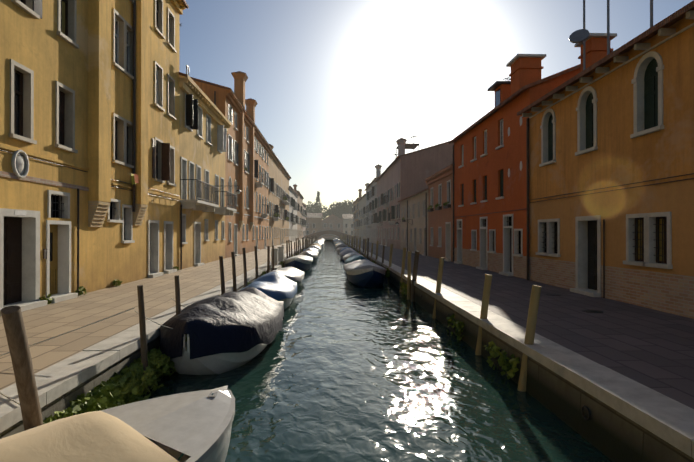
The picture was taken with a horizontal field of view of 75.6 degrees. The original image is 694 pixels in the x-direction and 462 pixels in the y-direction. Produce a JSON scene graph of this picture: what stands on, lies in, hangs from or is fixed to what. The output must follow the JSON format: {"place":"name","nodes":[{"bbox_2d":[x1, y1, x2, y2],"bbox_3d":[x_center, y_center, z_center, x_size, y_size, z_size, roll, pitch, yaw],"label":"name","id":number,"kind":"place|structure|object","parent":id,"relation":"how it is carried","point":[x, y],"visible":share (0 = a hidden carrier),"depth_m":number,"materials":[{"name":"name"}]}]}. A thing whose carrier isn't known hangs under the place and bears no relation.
{"place":"outdoors","nodes":[
{"label":"outdoors","id":0,"kind":"place"},
{"bbox_2d":[0,239,314,438],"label":"quay pavement","id":1,"kind":"structure","parent":0,"point":[69,367],"depth_m":8.40,"materials":[{"name":"beige stone"}]},
{"bbox_2d":[0,0,188,315],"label":"yellow house","id":2,"kind":"structure","parent":1,"relation":"on","point":[89,146],"depth_m":13.53,"materials":[{"name":"paint"}]},
{"bbox_2d":[0,298,217,460],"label":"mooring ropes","id":3,"kind":"object","parent":1,"relation":"on","point":[212,395],"visible":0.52,"depth_m":6.54,"materials":[{"name":"beige fabric"}]},
{"bbox_2d":[271,246,283,269],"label":"riva pillars","id":4,"kind":"structure","parent":1,"relation":"on","point":[278,253],"depth_m":26.68,"materials":[{"name":"grey stone"}]},
{"bbox_2d":[43,242,590,423],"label":"plants","id":5,"kind":"object","parent":1,"relation":"on","point":[130,385],"visible":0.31,"depth_m":6.85,"materials":[{"name":"green plant"}]},
{"bbox_2d":[179,23,240,269],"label":"yellow house","id":6,"kind":"structure","parent":0,"point":[205,123],"depth_m":25.41,"materials":[{"name":"paint"}]},
{"bbox_2d":[191,71,271,257],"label":"orange house","id":7,"kind":"structure","parent":0,"point":[249,148],"depth_m":36.83,"materials":[{"name":"paint"}]},
{"bbox_2d":[269,144,290,246],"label":"house","id":8,"kind":"structure","parent":0,"point":[279,197],"depth_m":63.79,"materials":[{"name":"paint"}]},
{"bbox_2d":[289,186,298,241],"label":"house","id":9,"kind":"structure","parent":0,"point":[293,215],"depth_m":90.05,"materials":[{"name":"white paint"}]},
{"bbox_2d":[293,184,304,239],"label":"house","id":10,"kind":"structure","parent":0,"point":[300,214],"depth_m":111.47,"materials":[{"name":"brown paint"}]},
{"bbox_2d":[303,203,306,238],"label":"house","id":11,"kind":"structure","parent":0,"point":[304,218],"depth_m":133.70,"materials":[{"name":"beige paint"}]},
{"bbox_2d":[306,213,322,236],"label":"house","id":12,"kind":"structure","parent":0,"point":[313,222],"depth_m":171.52,"materials":[{"name":"brown paint"}]},
{"bbox_2d":[319,237,338,239],"bbox_3d":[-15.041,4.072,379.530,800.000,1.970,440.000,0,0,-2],"label":"bank ground","id":13,"kind":"structure","parent":0,"point":[328,238],"depth_m":159.80,"materials":[{"name":"grey stone"}]},
{"bbox_2d":[305,201,318,212],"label":"tree","id":14,"kind":"object","parent":13,"relation":"on","point":[308,209],"visible":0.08,"depth_m":196.36,"materials":[{"name":"green plant"}]},
{"bbox_2d":[314,191,321,212],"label":"tower","id":15,"kind":"structure","parent":13,"relation":"on","point":[317,199],"depth_m":201.23,"materials":[{"name":"beige stone"}]},
{"bbox_2d":[316,203,348,217],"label":"tree","id":16,"kind":"object","parent":13,"relation":"on","point":[337,211],"visible":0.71,"depth_m":194.51,"materials":[{"name":"green plant"}]},
{"bbox_2d":[331,200,352,218],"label":"tree","id":17,"kind":"object","parent":13,"relation":"on","point":[348,208],"visible":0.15,"depth_m":200.58,"materials":[{"name":"green plant"}]},
{"bbox_2d":[322,214,342,236],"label":"house","id":18,"kind":"structure","parent":0,"point":[332,222],"depth_m":171.78,"materials":[{"name":"paint"}]},
{"bbox_2d":[342,214,352,234],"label":"house","id":19,"kind":"structure","parent":0,"point":[347,219],"depth_m":172.04,"materials":[{"name":"beige paint"}]},
{"bbox_2d":[357,183,368,240],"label":"house","id":20,"kind":"structure","parent":0,"point":[361,227],"depth_m":102.55,"materials":[{"name":"beige paint"}]},
{"bbox_2d":[140,240,612,461],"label":"canal water","id":21,"kind":"structure","parent":0,"point":[340,367],"depth_m":7.22,"materials":[{"name":"teal liquid"}]},
{"bbox_2d":[0,385,234,461],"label":"boat","id":22,"kind":"object","parent":21,"relation":"on","point":[194,426],"visible":1,"depth_m":3.97,"materials":[{"name":"beige fabric"}]},
{"bbox_2d":[1,234,318,430],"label":"mooring posts","id":23,"kind":"object","parent":21,"relation":"in","point":[18,345],"visible":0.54,"depth_m":4.21,"materials":[{"name":"brown wood"}]},
{"bbox_2d":[159,287,283,374],"bbox_3d":[-2.697,2.103,10.037,2.200,1.498,4.950,0,0,1],"label":"covered boat","id":24,"kind":"object","parent":21,"relation":"on","point":[226,332],"visible":0.94,"depth_m":8.22,"materials":[{"name":"grey fabric"}]},
{"bbox_2d":[239,272,296,308],"bbox_3d":[-2.877,2.196,15.836,2.051,1.350,4.850,0,0,0],"label":"boat","id":25,"kind":"object","parent":21,"relation":"on","point":[277,286],"visible":0.56,"depth_m":15.07,"materials":[{"name":"fabric"}]},
{"bbox_2d":[269,267,304,286],"bbox_3d":[-3.073,2.308,21.330,1.850,1.163,4.650,0,0,2],"label":"boat","id":26,"kind":"object","parent":21,"relation":"on","point":[294,274],"visible":0.44,"depth_m":20.80,"materials":[{"name":"white fabric"}]},
{"bbox_2d":[285,255,312,270],"bbox_3d":[-3.452,2.337,31.933,2.000,1.176,6.030,0,0,-1],"label":"boat","id":27,"kind":"object","parent":21,"relation":"on","point":[302,262],"visible":0.81,"depth_m":29.88,"materials":[{"name":"white paint"}]},
{"bbox_2d":[299,250,317,262],"bbox_3d":[-3.530,2.313,40.277,1.783,1.280,6.149,0,0,-2],"label":"boat","id":28,"kind":"object","parent":21,"relation":"on","point":[312,254],"visible":0.56,"depth_m":38.39,"materials":[{"name":"white fabric"}]},
{"bbox_2d":[303,248,318,253],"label":"boat","id":29,"kind":"object","parent":21,"relation":"on","point":[314,250],"visible":0.33,"depth_m":44.84,"materials":[{"name":"white paint"}]},
{"bbox_2d":[309,245,320,252],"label":"boat","id":30,"kind":"object","parent":21,"relation":"on","point":[316,247],"visible":0.25,"depth_m":56.18,"materials":[{"name":"white fabric"}]},
{"bbox_2d":[304,230,354,239],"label":"bridge","id":31,"kind":"structure","parent":21,"relation":"in","point":[319,234],"depth_m":133.72,"materials":[{"name":"grey stone"}]},
{"bbox_2d":[339,248,357,259],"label":"boat","id":32,"kind":"object","parent":21,"relation":"on","point":[345,251],"visible":0.52,"depth_m":42.57,"materials":[{"name":"grey fabric"}]},
{"bbox_2d":[343,252,363,262],"bbox_3d":[0.553,2.328,36.849,1.804,1.227,6.092,0,0,0],"label":"boat","id":33,"kind":"object","parent":21,"relation":"on","point":[346,256],"visible":0.23,"depth_m":35.56,"materials":[{"name":"grey fabric"}]},
{"bbox_2d":[345,255,367,263],"bbox_3d":[0.779,2.252,30.791,1.852,1.338,5.245,0,0,-3],"label":"boat","id":34,"kind":"object","parent":21,"relation":"on","point":[353,258],"visible":0.21,"depth_m":29.15,"materials":[{"name":"fabric"}]},
{"bbox_2d":[344,259,386,286],"bbox_3d":[0.974,2.245,23.806,2.149,1.305,6.630,0,0,-4],"label":"boat","id":35,"kind":"object","parent":21,"relation":"on","point":[364,273],"visible":0.98,"depth_m":21.48,"materials":[{"name":"white paint"}]},
{"bbox_2d":[340,234,540,391],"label":"mooring posts","id":36,"kind":"object","parent":21,"relation":"in","point":[532,315],"visible":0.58,"depth_m":9.50,"materials":[{"name":"brown wood"}]},
{"bbox_2d":[364,164,388,243],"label":"house","id":37,"kind":"structure","parent":0,"point":[371,211],"depth_m":79.22,"materials":[{"name":"white paint"}]},
{"bbox_2d":[375,136,453,248],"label":"house","id":38,"kind":"structure","parent":0,"point":[403,175],"depth_m":49.61,"materials":[{"name":"pink paint"}]},
{"bbox_2d":[179,0,692,219],"label":"sky","id":39,"kind":"structure","parent":0,"point":[335,85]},
{"bbox_2d":[342,239,693,461],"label":"quay pavement","id":40,"kind":"structure","parent":0,"point":[623,372],"depth_m":7.13,"materials":[{"name":"grey stone"}]},
{"bbox_2d":[352,189,363,238],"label":"house","id":41,"kind":"structure","parent":40,"relation":"on","point":[355,209],"depth_m":124.85,"materials":[{"name":"paint"}]},
{"bbox_2d":[395,188,428,255],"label":"cream house","id":42,"kind":"structure","parent":40,"relation":"on","point":[414,224],"depth_m":39.87,"materials":[{"name":"paint"}]},
{"bbox_2d":[425,163,454,261],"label":"salmon house","id":43,"kind":"structure","parent":40,"relation":"on","point":[440,213],"depth_m":30.64,"materials":[{"name":"paint"}]},
{"bbox_2d":[517,0,693,318],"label":"building","id":44,"kind":"structure","parent":40,"relation":"on","point":[611,202],"depth_m":11.84,"materials":[{"name":"paint"}]},
{"bbox_2d":[449,50,614,278],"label":"red house","id":45,"kind":"structure","parent":0,"point":[489,198],"depth_m":20.38,"materials":[{"name":"paint"}]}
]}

